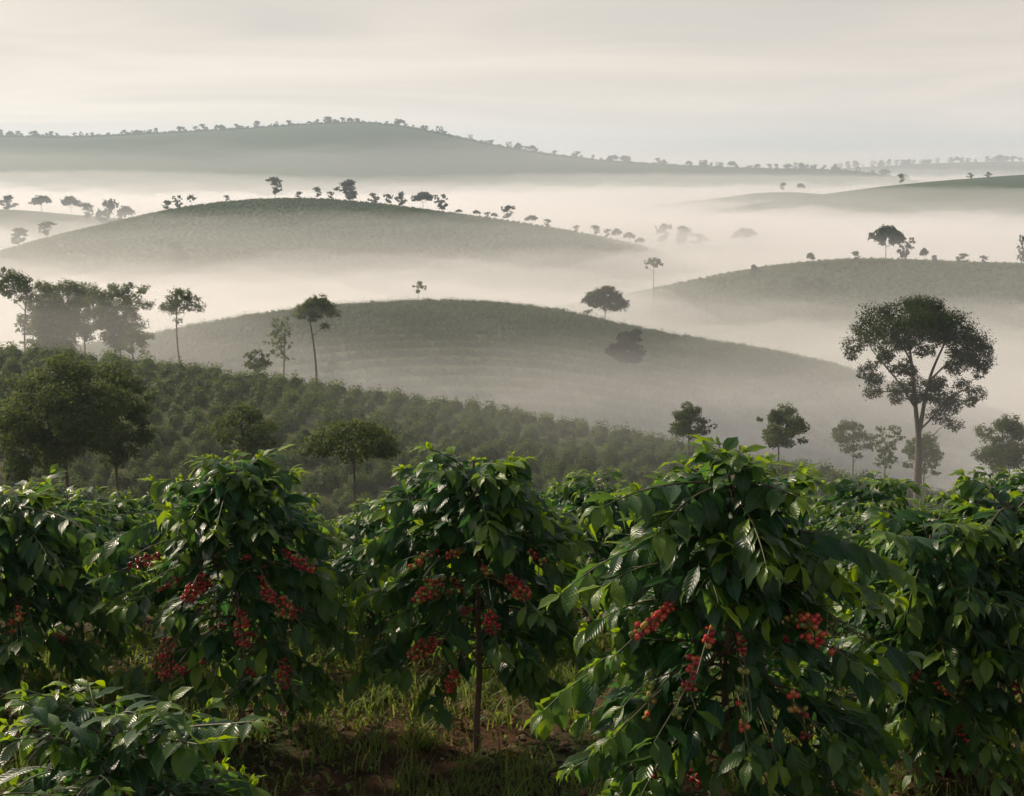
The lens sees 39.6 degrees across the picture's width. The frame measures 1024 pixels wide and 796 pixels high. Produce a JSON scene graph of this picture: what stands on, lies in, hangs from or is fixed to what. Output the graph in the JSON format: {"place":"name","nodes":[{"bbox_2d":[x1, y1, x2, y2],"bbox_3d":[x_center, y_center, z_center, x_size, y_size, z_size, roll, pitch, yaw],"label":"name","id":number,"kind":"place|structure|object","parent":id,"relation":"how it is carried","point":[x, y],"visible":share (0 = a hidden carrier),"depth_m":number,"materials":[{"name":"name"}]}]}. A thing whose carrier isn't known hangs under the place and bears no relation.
{"place":"outdoors","nodes":[
{"label":"outdoors","id":0,"kind":"place"},
{"bbox_2d":[0,124,1023,795],"bbox_3d":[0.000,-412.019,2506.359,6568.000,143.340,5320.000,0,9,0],"label":"ground","id":1,"kind":"structure","parent":0,"point":[946,212],"depth_m":1100.98,"materials":[{"name":"green plant"}]},
{"bbox_2d":[0,195,17,209],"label":"tree","id":2,"kind":"object","parent":1,"relation":"on","point":[6,200],"visible":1,"depth_m":1177.69,"materials":[{"name":"grey plant"}]},
{"bbox_2d":[0,266,32,351],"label":"tree","id":3,"kind":"object","parent":1,"relation":"on","point":[10,276],"visible":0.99,"depth_m":194.37,"materials":[{"name":"green plant"}]},
{"bbox_2d":[10,227,27,245],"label":"tree","id":4,"kind":"object","parent":1,"relation":"on","point":[17,234],"visible":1,"depth_m":821.02,"materials":[{"name":"grey plant"}]},
{"bbox_2d":[0,399,43,483],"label":"tree","id":5,"kind":"object","parent":1,"relation":"on","point":[20,461],"visible":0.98,"depth_m":79.24,"materials":[{"name":"green plant"}]},
{"bbox_2d":[13,313,39,345],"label":"tree","id":6,"kind":"object","parent":1,"relation":"on","point":[20,320],"visible":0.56,"depth_m":214.42,"materials":[{"name":"green plant"}]},
{"bbox_2d":[28,195,51,213],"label":"tree","id":7,"kind":"object","parent":1,"relation":"on","point":[40,199],"visible":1,"depth_m":1175.93,"materials":[{"name":"grey plant"}]},
{"bbox_2d":[14,278,88,353],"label":"tree","id":8,"kind":"object","parent":1,"relation":"on","point":[49,326],"visible":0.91,"depth_m":199.30,"materials":[{"name":"green plant"}]},
{"bbox_2d":[51,464,82,490],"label":"coffee bush","id":9,"kind":"object","parent":1,"relation":"on","point":[60,478],"visible":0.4,"depth_m":111.09,"materials":[{"name":"green plant"}]},
{"bbox_2d":[0,463,135,730],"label":"coffee bush","id":10,"kind":"object","parent":1,"relation":"on","point":[46,557],"visible":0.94,"depth_m":9.63,"materials":[{"name":"green plant"}]},
{"bbox_2d":[0,349,139,498],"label":"tree","id":11,"kind":"object","parent":1,"relation":"on","point":[68,424],"visible":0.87,"depth_m":81.86,"materials":[{"name":"green plant"}]},
{"bbox_2d":[0,482,154,641],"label":"coffee bush","id":12,"kind":"object","parent":1,"relation":"on","point":[116,520],"visible":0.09,"depth_m":13.14,"materials":[{"name":"green plant"}]},
{"bbox_2d":[68,456,89,480],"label":"coffee bush","id":13,"kind":"object","parent":1,"relation":"on","point":[79,469],"visible":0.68,"depth_m":113.93,"materials":[{"name":"green plant"}]},
{"bbox_2d":[0,501,158,668],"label":"coffee bush","id":14,"kind":"object","parent":1,"relation":"on","point":[111,643],"visible":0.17,"depth_m":11.16,"materials":[{"name":"green plant"}]},
{"bbox_2d":[64,473,96,499],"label":"coffee bush","id":15,"kind":"object","parent":1,"relation":"on","point":[80,485],"visible":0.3,"depth_m":108.75,"materials":[{"name":"green plant"}]},
{"bbox_2d":[70,281,113,354],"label":"tree","id":16,"kind":"object","parent":1,"relation":"on","point":[84,329],"visible":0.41,"depth_m":206.29,"materials":[{"name":"green plant"}]},
{"bbox_2d":[88,473,110,493],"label":"coffee bush","id":17,"kind":"object","parent":1,"relation":"on","point":[98,482],"visible":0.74,"depth_m":111.86,"materials":[{"name":"green plant"}]},
{"bbox_2d":[90,451,109,470],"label":"coffee bush","id":18,"kind":"object","parent":1,"relation":"on","point":[95,460],"visible":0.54,"depth_m":116.67,"materials":[{"name":"green plant"}]},
{"bbox_2d":[92,461,114,482],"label":"coffee bush","id":19,"kind":"object","parent":1,"relation":"on","point":[103,471],"visible":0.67,"depth_m":114.26,"materials":[{"name":"green plant"}]},
{"bbox_2d":[47,489,170,639],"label":"coffee bush","id":20,"kind":"object","parent":1,"relation":"on","point":[117,507],"visible":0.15,"depth_m":14.48,"materials":[{"name":"green plant"}]},
{"bbox_2d":[95,198,122,223],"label":"tree","id":21,"kind":"object","parent":1,"relation":"on","point":[109,204],"visible":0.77,"depth_m":1090.49,"materials":[{"name":"grey plant"}]},
{"bbox_2d":[82,282,155,357],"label":"tree","id":22,"kind":"object","parent":1,"relation":"on","point":[121,321],"visible":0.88,"depth_m":197.25,"materials":[{"name":"green plant"}]},
{"bbox_2d":[83,356,158,501],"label":"tree","id":23,"kind":"object","parent":1,"relation":"on","point":[121,379],"visible":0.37,"depth_m":89.09,"materials":[{"name":"green plant"}]},
{"bbox_2d":[106,469,136,493],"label":"coffee bush","id":24,"kind":"object","parent":1,"relation":"on","point":[124,483],"visible":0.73,"depth_m":112.24,"materials":[{"name":"green plant"}]},
{"bbox_2d":[116,205,134,216],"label":"tree","id":25,"kind":"object","parent":1,"relation":"on","point":[125,210],"visible":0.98,"depth_m":1138.08,"materials":[{"name":"grey plant"}]},
{"bbox_2d":[120,485,146,508],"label":"coffee bush","id":26,"kind":"object","parent":1,"relation":"on","point":[134,494],"visible":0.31,"depth_m":108.95,"materials":[{"name":"green plant"}]},
{"bbox_2d":[114,326,155,361],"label":"tree","id":27,"kind":"object","parent":1,"relation":"on","point":[140,340],"visible":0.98,"depth_m":187.00,"materials":[{"name":"green plant"}]},
{"bbox_2d":[125,466,148,484],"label":"coffee bush","id":28,"kind":"object","parent":1,"relation":"on","point":[137,474],"visible":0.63,"depth_m":114.62,"materials":[{"name":"green plant"}]},
{"bbox_2d":[0,679,280,795],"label":"coffee bush","id":29,"kind":"object","parent":1,"relation":"on","point":[117,763],"visible":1,"depth_m":5.64,"materials":[{"name":"green plant"}]},
{"bbox_2d":[135,472,156,496],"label":"coffee bush","id":30,"kind":"object","parent":1,"relation":"on","point":[145,486],"visible":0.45,"depth_m":111.87,"materials":[{"name":"green plant"}]},
{"bbox_2d":[132,439,160,465],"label":"coffee bush","id":31,"kind":"object","parent":1,"relation":"on","point":[145,454],"visible":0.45,"depth_m":119.44,"materials":[{"name":"green plant"}]},
{"bbox_2d":[142,450,177,476],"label":"coffee bush","id":32,"kind":"object","parent":1,"relation":"on","point":[162,462],"visible":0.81,"depth_m":117.17,"materials":[{"name":"green plant"}]},
{"bbox_2d":[119,488,201,610],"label":"coffee bush","id":33,"kind":"object","parent":1,"relation":"on","point":[147,506],"visible":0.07,"depth_m":17.57,"materials":[{"name":"green plant"}]},
{"bbox_2d":[158,423,184,445],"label":"coffee bush","id":34,"kind":"object","parent":1,"relation":"on","point":[169,437],"visible":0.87,"depth_m":125.68,"materials":[{"name":"green plant"}]},
{"bbox_2d":[160,240,186,269],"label":"tree","id":35,"kind":"object","parent":1,"relation":"on","point":[174,246],"visible":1,"depth_m":673.01,"materials":[{"name":"grey plant"}]},
{"bbox_2d":[168,445,190,467],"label":"coffee bush","id":36,"kind":"object","parent":1,"relation":"on","point":[177,457],"visible":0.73,"depth_m":119.97,"materials":[{"name":"green plant"}]},
{"bbox_2d":[168,465,192,484],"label":"coffee bush","id":37,"kind":"object","parent":1,"relation":"on","point":[177,472],"visible":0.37,"depth_m":114.49,"materials":[{"name":"green plant"}]},
{"bbox_2d":[158,286,207,364],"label":"tree","id":38,"kind":"object","parent":1,"relation":"on","point":[174,305],"visible":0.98,"depth_m":189.89,"materials":[{"name":"green plant"}]},
{"bbox_2d":[176,455,199,476],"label":"coffee bush","id":39,"kind":"object","parent":1,"relation":"on","point":[187,468],"visible":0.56,"depth_m":118.20,"materials":[{"name":"green plant"}]},
{"bbox_2d":[187,421,210,447],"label":"coffee bush","id":40,"kind":"object","parent":1,"relation":"on","point":[197,437],"visible":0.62,"depth_m":126.18,"materials":[{"name":"green plant"}]},
{"bbox_2d":[192,438,214,456],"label":"coffee bush","id":41,"kind":"object","parent":1,"relation":"on","point":[204,447],"visible":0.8,"depth_m":123.48,"materials":[{"name":"green plant"}]},
{"bbox_2d":[149,477,286,622],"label":"coffee bush","id":42,"kind":"object","parent":1,"relation":"on","point":[165,534],"visible":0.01,"depth_m":14.24,"materials":[{"name":"green plant"}]},
{"bbox_2d":[211,437,234,459],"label":"coffee bush","id":43,"kind":"object","parent":1,"relation":"on","point":[220,452],"visible":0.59,"depth_m":123.31,"materials":[{"name":"green plant"}]},
{"bbox_2d":[82,444,371,743],"bbox_3d":[-1.736,1.333,9.345,1.690,2.085,1.736,6,11,31],"label":"coffee bush","id":44,"kind":"object","parent":1,"relation":"on","point":[208,524],"visible":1,"depth_m":9.05,"materials":[{"name":"green plant"}]},
{"bbox_2d":[200,401,282,458],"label":"tree","id":45,"kind":"object","parent":1,"relation":"on","point":[254,439],"visible":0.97,"depth_m":96.91,"materials":[{"name":"green plant"}]},
{"bbox_2d":[157,512,335,676],"bbox_3d":[-2.120,1.574,11.370,1.332,1.426,1.217,3,10,17],"label":"coffee bush","id":46,"kind":"object","parent":1,"relation":"on","point":[208,623],"visible":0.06,"depth_m":11.06,"materials":[{"name":"green plant"}]},
{"bbox_2d":[242,348,272,373],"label":"tree","id":47,"kind":"object","parent":1,"relation":"on","point":[261,363],"visible":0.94,"depth_m":164.33,"materials":[{"name":"green plant"}]},
{"bbox_2d":[265,176,282,193],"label":"tree","id":48,"kind":"object","parent":1,"relation":"on","point":[275,180],"visible":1,"depth_m":867.67,"materials":[{"name":"green plant"}]},
{"bbox_2d":[210,492,342,639],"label":"coffee bush","id":49,"kind":"object","parent":1,"relation":"on","point":[311,501],"visible":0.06,"depth_m":13.11,"materials":[{"name":"green plant"}]},
{"bbox_2d":[262,315,294,374],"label":"tree","id":50,"kind":"object","parent":1,"relation":"on","point":[274,333],"visible":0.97,"depth_m":173.10,"materials":[{"name":"green plant"}]},
{"bbox_2d":[280,434,302,455],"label":"coffee bush","id":51,"kind":"object","parent":1,"relation":"on","point":[296,442],"visible":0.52,"depth_m":126.66,"materials":[{"name":"green plant"}]},
{"bbox_2d":[278,448,306,477],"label":"coffee bush","id":52,"kind":"object","parent":1,"relation":"on","point":[292,461],"visible":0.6,"depth_m":121.42,"materials":[{"name":"green plant"}]},
{"bbox_2d":[294,474,318,498],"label":"coffee bush","id":53,"kind":"object","parent":1,"relation":"on","point":[309,489],"visible":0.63,"depth_m":116.14,"materials":[{"name":"green plant"}]},
{"bbox_2d":[281,505,338,567],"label":"coffee bush","id":54,"kind":"object","parent":1,"relation":"on","point":[310,517],"visible":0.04,"depth_m":21.79,"materials":[{"name":"green plant"}]},
{"bbox_2d":[291,293,341,379],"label":"tree","id":55,"kind":"object","parent":1,"relation":"on","point":[321,305],"visible":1,"depth_m":177.76,"materials":[{"name":"green plant"}]},
{"bbox_2d":[310,496,338,523],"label":"coffee bush","id":56,"kind":"object","parent":1,"relation":"on","point":[324,511],"visible":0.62,"depth_m":111.04,"materials":[{"name":"green plant"}]},
{"bbox_2d":[315,463,342,493],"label":"coffee bush","id":57,"kind":"object","parent":1,"relation":"on","point":[330,482],"visible":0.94,"depth_m":118.78,"materials":[{"name":"green plant"}]},
{"bbox_2d":[333,179,357,200],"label":"tree","id":58,"kind":"object","parent":1,"relation":"on","point":[350,194],"visible":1,"depth_m":866.40,"materials":[{"name":"green plant"}]},
{"bbox_2d":[334,489,363,515],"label":"coffee bush","id":59,"kind":"object","parent":1,"relation":"on","point":[343,508],"visible":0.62,"depth_m":114.29,"materials":[{"name":"green plant"}]},
{"bbox_2d":[336,455,364,483],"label":"coffee bush","id":60,"kind":"object","parent":1,"relation":"on","point":[345,472],"visible":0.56,"depth_m":122.08,"materials":[{"name":"green plant"}]},
{"bbox_2d":[299,413,405,511],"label":"tree","id":61,"kind":"object","parent":1,"relation":"on","point":[361,439],"visible":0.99,"depth_m":78.27,"materials":[{"name":"green plant"}]},
{"bbox_2d":[346,470,371,494],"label":"coffee bush","id":62,"kind":"object","parent":1,"relation":"on","point":[361,486],"visible":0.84,"depth_m":119.34,"materials":[{"name":"green plant"}]},
{"bbox_2d":[361,474,379,494],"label":"coffee bush","id":63,"kind":"object","parent":1,"relation":"on","point":[373,487],"visible":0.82,"depth_m":119.90,"materials":[{"name":"green plant"}]},
{"bbox_2d":[370,462,393,485],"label":"coffee bush","id":64,"kind":"object","parent":1,"relation":"on","point":[382,476],"visible":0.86,"depth_m":122.72,"materials":[{"name":"green plant"}]},
{"bbox_2d":[371,454,398,477],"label":"coffee bush","id":65,"kind":"object","parent":1,"relation":"on","point":[388,463],"visible":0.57,"depth_m":125.02,"materials":[{"name":"green plant"}]},
{"bbox_2d":[315,498,456,666],"bbox_3d":[-1.073,1.584,11.708,1.253,1.468,1.218,0,9,3],"label":"coffee bush","id":66,"kind":"object","parent":1,"relation":"on","point":[353,528],"visible":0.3,"depth_m":11.48,"materials":[{"name":"green plant"}]},
{"bbox_2d":[333,498,454,643],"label":"coffee bush","id":67,"kind":"object","parent":1,"relation":"on","point":[344,522],"visible":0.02,"depth_m":13.87,"materials":[{"name":"green plant"}]},
{"bbox_2d":[411,191,434,208],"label":"tree","id":68,"kind":"object","parent":1,"relation":"on","point":[420,196],"visible":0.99,"depth_m":866.45,"materials":[{"name":"green plant"}]},
{"bbox_2d":[347,465,501,653],"bbox_3d":[-0.834,1.502,13.118,1.535,1.799,1.492,-8,12,-40],"label":"coffee bush","id":69,"kind":"object","parent":1,"relation":"on","point":[395,491],"visible":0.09,"depth_m":12.89,"materials":[{"name":"green plant"}]},
{"bbox_2d":[0,121,930,181],"bbox_3d":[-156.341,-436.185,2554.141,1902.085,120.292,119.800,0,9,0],"label":"ridge forest","id":70,"kind":"object","parent":1,"relation":"on","point":[487,143],"visible":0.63,"depth_m":2509.97,"materials":[{"name":"green plant"}]},
{"bbox_2d":[335,441,600,752],"bbox_3d":[-0.282,1.326,9.205,1.737,2.184,1.638,0,9,0],"label":"coffee bush","id":71,"kind":"object","parent":1,"relation":"on","point":[470,536],"visible":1,"depth_m":8.92,"materials":[{"name":"green plant"}]},
{"bbox_2d":[0,337,953,511],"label":"coffee rows","id":72,"kind":"object","parent":1,"relation":"on","point":[478,429],"visible":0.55,"depth_m":144.92,"materials":[{"name":"green plant"}]},
{"bbox_2d":[0,197,1023,344],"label":"coffee rows","id":73,"kind":"object","parent":1,"relation":"on","point":[998,269],"visible":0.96,"depth_m":700.53,"materials":[{"name":"green plant"}]},
{"bbox_2d":[0,629,1023,795],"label":"fallen leaves","id":74,"kind":"object","parent":1,"relation":"on","point":[687,787],"visible":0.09,"depth_m":9.44,"materials":[{"name":"brown plant"}]},
{"bbox_2d":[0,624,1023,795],"bbox_3d":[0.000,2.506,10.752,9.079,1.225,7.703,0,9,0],"label":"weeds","id":75,"kind":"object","parent":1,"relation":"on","point":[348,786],"visible":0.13,"depth_m":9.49,"materials":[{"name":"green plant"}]},
{"bbox_2d":[21,296,1013,491],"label":"coffee rows","id":76,"kind":"object","parent":1,"relation":"on","point":[556,330],"visible":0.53,"depth_m":273.66,"materials":[{"name":"green plant"}]},
{"bbox_2d":[455,510,588,665],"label":"coffee bush","id":77,"kind":"object","parent":1,"relation":"on","point":[580,559],"visible":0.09,"depth_m":11.79,"materials":[{"name":"green plant"}]},
{"bbox_2d":[539,466,561,488],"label":"coffee bush","id":78,"kind":"object","parent":1,"relation":"on","point":[548,475],"visible":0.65,"depth_m":129.33,"materials":[{"name":"green plant"}]},
{"bbox_2d":[504,469,624,634],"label":"coffee bush","id":79,"kind":"object","parent":1,"relation":"on","point":[556,499],"visible":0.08,"depth_m":14.60,"materials":[{"name":"green plant"}]},
{"bbox_2d":[532,467,672,647],"bbox_3d":[0.726,1.515,13.045,1.619,1.720,1.648,-9,13,-43],"label":"coffee bush","id":80,"kind":"object","parent":1,"relation":"on","point":[586,491],"visible":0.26,"depth_m":12.78,"materials":[{"name":"green plant"}]},
{"bbox_2d":[581,284,629,319],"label":"tree","id":81,"kind":"object","parent":1,"relation":"on","point":[599,298],"visible":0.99,"depth_m":316.48,"materials":[{"name":"green plant"}]},
{"bbox_2d":[604,328,645,392],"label":"tree","id":82,"kind":"object","parent":1,"relation":"on","point":[621,347],"visible":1,"depth_m":256.83,"materials":[{"name":"green plant"}]},
{"bbox_2d":[644,257,662,308],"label":"tree","id":83,"kind":"object","parent":1,"relation":"on","point":[652,263],"visible":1,"depth_m":518.66,"materials":[{"name":"green plant"}]},
{"bbox_2d":[654,224,671,247],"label":"tree","id":84,"kind":"object","parent":1,"relation":"on","point":[663,228],"visible":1,"depth_m":948.74,"materials":[{"name":"grey plant"}]},
{"bbox_2d":[674,225,695,247],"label":"tree","id":85,"kind":"object","parent":1,"relation":"on","point":[684,230],"visible":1,"depth_m":947.73,"materials":[{"name":"grey plant"}]},
{"bbox_2d":[668,401,717,465],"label":"tree","id":86,"kind":"object","parent":1,"relation":"on","point":[681,427],"visible":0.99,"depth_m":129.49,"materials":[{"name":"green plant"}]},
{"bbox_2d":[641,534,788,675],"bbox_3d":[1.718,1.637,11.740,1.272,1.352,1.295,7,12,37],"label":"coffee bush","id":87,"kind":"object","parent":1,"relation":"on","point":[743,644],"visible":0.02,"depth_m":11.52,"materials":[{"name":"green plant"}]},
{"bbox_2d":[523,434,933,795],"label":"coffee bush","id":88,"kind":"object","parent":1,"relation":"on","point":[752,538],"visible":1,"depth_m":6.64,"materials":[{"name":"green plant"}]},
{"bbox_2d":[730,227,757,247],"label":"tree","id":89,"kind":"object","parent":1,"relation":"on","point":[747,233],"visible":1,"depth_m":946.34,"materials":[{"name":"grey plant"}]},
{"bbox_2d":[755,401,810,474],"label":"tree","id":90,"kind":"object","parent":1,"relation":"on","point":[776,436],"visible":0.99,"depth_m":125.40,"materials":[{"name":"green plant"}]},
{"bbox_2d":[782,506,887,637],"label":"coffee bush","id":91,"kind":"object","parent":1,"relation":"on","point":[850,527],"visible":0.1,"depth_m":11.50,"materials":[{"name":"green plant"}]},
{"bbox_2d":[831,419,877,474],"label":"tree","id":92,"kind":"object","parent":1,"relation":"on","point":[839,432],"visible":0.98,"depth_m":182.96,"materials":[{"name":"green plant"}]},
{"bbox_2d":[796,470,937,637],"bbox_3d":[3.323,1.529,13.045,1.689,1.763,1.659,1,9,5],"label":"coffee bush","id":93,"kind":"object","parent":1,"relation":"on","point":[880,492],"visible":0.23,"depth_m":12.79,"materials":[{"name":"green plant"}]},
{"bbox_2d":[868,224,905,260],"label":"tree","id":94,"kind":"object","parent":1,"relation":"on","point":[893,234],"visible":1,"depth_m":551.20,"materials":[{"name":"green plant"}]},
{"bbox_2d":[871,425,905,478],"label":"tree","id":95,"kind":"object","parent":1,"relation":"on","point":[885,461],"visible":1,"depth_m":162.74,"materials":[{"name":"green plant"}]},
{"bbox_2d":[897,237,915,257],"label":"tree","id":96,"kind":"object","parent":1,"relation":"on","point":[907,247],"visible":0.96,"depth_m":554.82,"materials":[{"name":"green plant"}]},
{"bbox_2d":[798,497,1023,795],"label":"coffee bush","id":97,"kind":"object","parent":1,"relation":"on","point":[983,658],"visible":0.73,"depth_m":8.14,"materials":[{"name":"green plant"}]},
{"bbox_2d":[838,293,996,507],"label":"tree","id":98,"kind":"object","parent":1,"relation":"on","point":[929,321],"visible":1,"depth_m":145.16,"materials":[{"name":"green plant"}]},
{"bbox_2d":[901,431,944,486],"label":"tree","id":99,"kind":"object","parent":1,"relation":"on","point":[931,452],"visible":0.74,"depth_m":178.06,"materials":[{"name":"green plant"}]},
{"bbox_2d":[887,468,1023,754],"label":"coffee bush","id":100,"kind":"object","parent":1,"relation":"on","point":[997,524],"visible":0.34,"depth_m":8.53,"materials":[{"name":"green plant"}]},
{"bbox_2d":[924,466,1013,508],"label":"coffee bush","id":101,"kind":"object","parent":1,"relation":"on","point":[975,476],"visible":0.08,"depth_m":14.57,"materials":[{"name":"green plant"}]},
{"bbox_2d":[969,413,1023,479],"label":"tree","id":102,"kind":"object","parent":1,"relation":"on","point":[1010,456],"visible":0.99,"depth_m":151.73,"materials":[{"name":"green plant"}]},
{"bbox_2d":[975,463,1023,524],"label":"coffee bush","id":103,"kind":"object","parent":1,"relation":"on","point":[1018,483],"visible":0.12,"depth_m":12.74,"materials":[{"name":"green plant"}]},
{"bbox_2d":[0,614,1023,795],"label":"grass","id":104,"kind":"structure","parent":0,"point":[381,694],"depth_m":9.55,"materials":[{"name":"green plant"}]},
{"bbox_2d":[0,0,1023,168],"label":"sky","id":105,"kind":"structure","parent":0,"point":[828,83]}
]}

